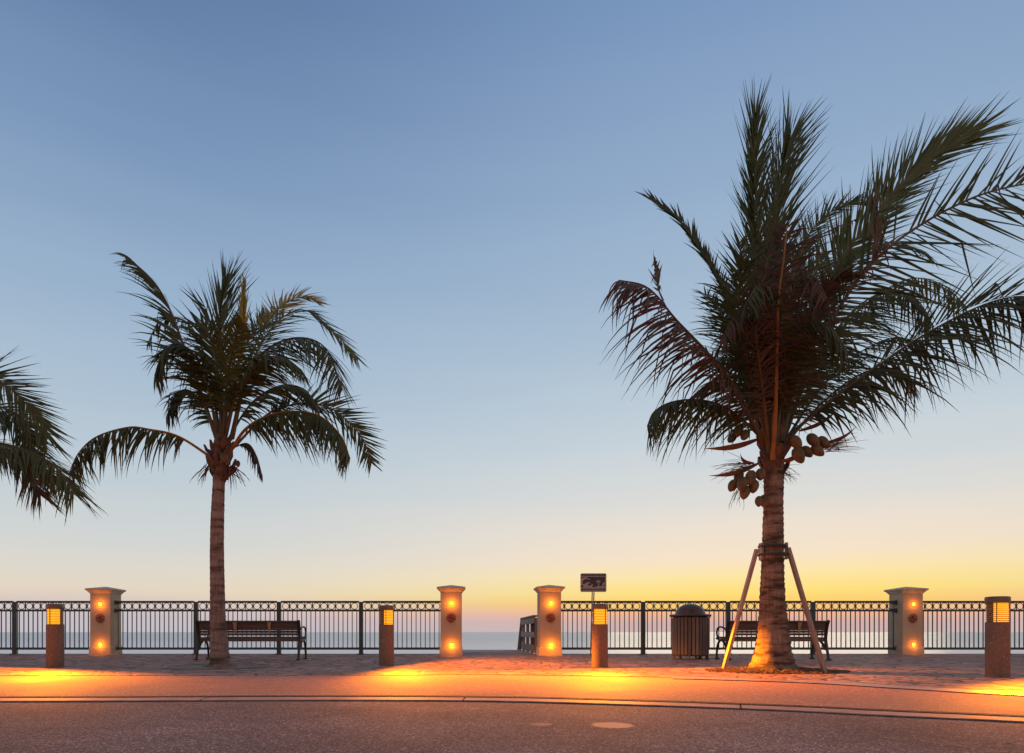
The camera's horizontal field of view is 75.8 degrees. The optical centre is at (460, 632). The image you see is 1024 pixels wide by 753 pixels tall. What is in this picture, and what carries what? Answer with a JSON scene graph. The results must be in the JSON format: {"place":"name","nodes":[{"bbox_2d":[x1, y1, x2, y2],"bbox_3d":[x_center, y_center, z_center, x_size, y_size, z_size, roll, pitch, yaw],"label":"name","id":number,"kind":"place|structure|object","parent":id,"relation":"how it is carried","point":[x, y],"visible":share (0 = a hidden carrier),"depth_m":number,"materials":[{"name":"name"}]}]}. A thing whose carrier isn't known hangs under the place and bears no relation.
{"place":"outdoors","nodes":[
{"label":"outdoors","id":0,"kind":"place"},
{"bbox_2d":[0,701,1023,752],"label":"road","id":1,"kind":"structure","parent":0,"point":[291,727],"depth_m":4.08,"materials":[{"name":"grey asphalt"}]},
{"bbox_2d":[0,697,1023,722],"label":"kerb","id":2,"kind":"structure","parent":1,"relation":"on","point":[787,708],"depth_m":5.67,"materials":[{"name":"concrete"}]},
{"bbox_2d":[0,695,1023,716],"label":"kerb joint","id":3,"kind":"object","parent":2,"relation":"on","point":[524,697],"visible":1,"depth_m":5.91,"materials":[{"name":"grey concrete"}]},
{"bbox_2d":[68,697,1023,722],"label":"kerb joint","id":4,"kind":"object","parent":2,"relation":"on","point":[499,701],"visible":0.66,"depth_m":5.69,"materials":[{"name":"grey concrete"}]},
{"bbox_2d":[0,675,1023,716],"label":"pavement","id":5,"kind":"structure","parent":0,"point":[666,689],"depth_m":6.71,"materials":[{"name":"pink concrete"}]},
{"bbox_2d":[672,676,1023,694],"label":"paver border","id":6,"kind":"object","parent":5,"relation":"on","point":[916,687],"visible":1,"depth_m":7.24,"materials":[{"name":"concrete"}]},
{"bbox_2d":[0,654,1023,691],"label":"promenade","id":7,"kind":"structure","parent":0,"point":[959,671],"depth_m":11.08,"materials":[{"name":"stone"}]},
{"bbox_2d":[0,601,89,653],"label":"railing","id":8,"kind":"object","parent":7,"relation":"on","point":[14,648],"visible":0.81,"depth_m":17.09,"materials":[{"name":"black metal"}]},
{"bbox_2d":[0,346,107,526],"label":"palm tree","id":9,"kind":"object","parent":7,"relation":"on","point":[27,462],"visible":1,"depth_m":10.20,"materials":[{"name":"green plant"}]},
{"bbox_2d":[45,604,64,667],"bbox_3d":[-6.727,0.059,10.860,0.274,1.059,0.274,0,0,24],"label":"bollard light","id":10,"kind":"object","parent":7,"relation":"on","point":[55,641],"visible":1,"depth_m":10.76,"materials":[{"name":"brown concrete"}]},
{"bbox_2d":[85,587,125,654],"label":"gate pillar","id":11,"kind":"structure","parent":7,"relation":"on","point":[103,627],"depth_m":16.85,"materials":[{"name":"beige paint"}]},
{"bbox_2d":[163,663,273,669],"bbox_3d":[-4.042,0.573,10.970,1.740,0.016,1.740,0,0,0],"label":"tree grate","id":12,"kind":"object","parent":7,"relation":"on","point":[206,667],"visible":0.88,"depth_m":10.76,"materials":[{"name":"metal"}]},
{"bbox_2d":[70,248,387,666],"bbox_3d":[-3.771,-3.096,11.009,4.956,7.412,3.195,0,0,0],"label":"palm tree","id":13,"kind":"object","parent":12,"relation":"on","point":[226,394],"visible":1,"depth_m":10.67,"materials":[{"name":"green plant"}]},
{"bbox_2d":[194,620,307,659],"bbox_3d":[-4.405,0.167,13.820,2.175,0.845,0.740,0,0,0],"label":"park bench","id":14,"kind":"object","parent":7,"relation":"on","point":[235,626],"visible":0.98,"depth_m":13.58,"materials":[{"name":"metal"}]},
{"bbox_2d":[115,600,439,653],"bbox_3d":[-4.762,-0.127,17.100,8.498,1.415,0.170,0,0,0],"label":"railing","id":15,"kind":"object","parent":7,"relation":"on","point":[196,611],"visible":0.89,"depth_m":17.09,"materials":[{"name":"black metal"}]},
{"bbox_2d":[379,605,393,665],"bbox_3d":[-1.301,0.059,11.420,0.274,1.059,0.274,0,0,12],"label":"bollard light","id":16,"kind":"object","parent":7,"relation":"on","point":[386,639],"visible":1,"depth_m":11.31,"materials":[{"name":"brown metal"}]},
{"bbox_2d":[437,585,465,655],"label":"gate pillar","id":17,"kind":"structure","parent":7,"relation":"on","point":[450,620],"depth_m":16.25,"materials":[{"name":"beige paint"}]},
{"bbox_2d":[533,585,564,655],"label":"gate pillar","id":18,"kind":"structure","parent":7,"relation":"on","point":[548,620],"depth_m":16.20,"materials":[{"name":"beige paint"}]},
{"bbox_2d":[580,573,605,655],"bbox_3d":[3.235,-0.422,16.029,0.635,2.028,0.057,0,0,0],"label":"warning sign","id":19,"kind":"object","parent":7,"relation":"on","point":[593,582],"visible":0.98,"depth_m":16.01,"materials":[{"name":"black metal"}]},
{"bbox_2d":[591,604,607,667],"bbox_3d":[2.301,0.059,10.870,0.274,1.059,0.274,0,0,-14],"label":"bollard light","id":20,"kind":"object","parent":7,"relation":"on","point":[599,640],"visible":0.99,"depth_m":10.76,"materials":[{"name":"brown concrete"}]},
{"bbox_2d":[669,604,711,659],"bbox_3d":[4.985,-0.017,14.250,0.870,1.202,0.870,0,0,0],"label":"litter bin","id":21,"kind":"object","parent":7,"relation":"on","point":[690,629],"visible":1,"depth_m":13.95,"materials":[{"name":"brown metal"}]},
{"bbox_2d":[561,600,896,653],"bbox_3d":[6.914,-0.127,17.100,8.874,1.415,0.170,0,0,0],"label":"railing","id":22,"kind":"object","parent":7,"relation":"on","point":[728,611],"visible":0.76,"depth_m":17.09,"materials":[{"name":"black metal"}]},
{"bbox_2d":[715,620,831,659],"bbox_3d":[6.575,0.167,13.870,2.135,0.845,0.740,0,0,0],"label":"park bench","id":23,"kind":"object","parent":7,"relation":"on","point":[793,625],"visible":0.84,"depth_m":13.63,"materials":[{"name":"metal"}]},
{"bbox_2d":[705,666,851,673],"bbox_3d":[4.693,0.544,9.750,2.078,0.090,1.400,0,0,0],"label":"mulch bed","id":24,"kind":"object","parent":7,"relation":"on","point":[801,670],"visible":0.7,"depth_m":9.38,"materials":[{"name":"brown wood"}]},
{"bbox_2d":[599,73,1023,670],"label":"palm tree","id":25,"kind":"object","parent":24,"relation":"on","point":[781,337],"visible":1,"depth_m":9.42,"materials":[{"name":"green plant"}]},
{"bbox_2d":[722,542,827,671],"bbox_3d":[4.646,-0.356,9.747,1.440,1.932,0.409,0,0,32],"label":"tree brace","id":26,"kind":"object","parent":25,"relation":"attached to","point":[787,553],"visible":0.77,"depth_m":9.62,"materials":[{"name":"brown wood"}]},
{"bbox_2d":[884,587,928,654],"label":"gate pillar","id":27,"kind":"structure","parent":7,"relation":"on","point":[908,627],"depth_m":16.85,"materials":[{"name":"beige paint"}]},
{"bbox_2d":[923,601,1023,649],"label":"railing","id":28,"kind":"object","parent":7,"relation":"on","point":[960,611],"visible":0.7,"depth_m":17.09,"materials":[{"name":"black metal"}]},
{"bbox_2d":[984,596,1010,676],"bbox_3d":[7.026,0.059,8.580,0.274,1.059,0.274,0,0,-32],"label":"bollard light","id":29,"kind":"object","parent":7,"relation":"on","point":[997,643],"visible":1,"depth_m":8.48,"materials":[{"name":"brown concrete"}]},
{"bbox_2d":[0,632,1023,653],"bbox_3d":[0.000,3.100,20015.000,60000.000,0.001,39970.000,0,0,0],"label":"sea","id":30,"kind":"structure","parent":0,"point":[489,640],"depth_m":195.22,"materials":[{"name":"liquid"}]},
{"bbox_2d":[0,0,1023,631],"label":"sky","id":31,"kind":"structure","parent":0,"point":[458,181],"materials":[{"name":"blue"}]},
{"bbox_3d":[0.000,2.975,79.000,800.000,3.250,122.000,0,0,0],"label":"beach","id":32,"kind":"structure","parent":0,"visible":0},
{"bbox_2d":[463,650,531,653],"bbox_3d":[0.666,1.032,19.495,2.567,0.935,3.010,0,0,0],"label":"landing","id":33,"kind":"object","parent":32,"relation":"on","point":[494,652],"visible":0.14,"depth_m":18.14,"materials":[{"name":"concrete"}]},
{"bbox_2d":[517,615,536,653],"bbox_3d":[1.988,0.366,19.919,0.195,1.632,5.388,0,0,0],"label":"wooden handrail","id":34,"kind":"object","parent":33,"relation":"attached to","point":[531,620],"visible":0.79,"depth_m":18.90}
]}

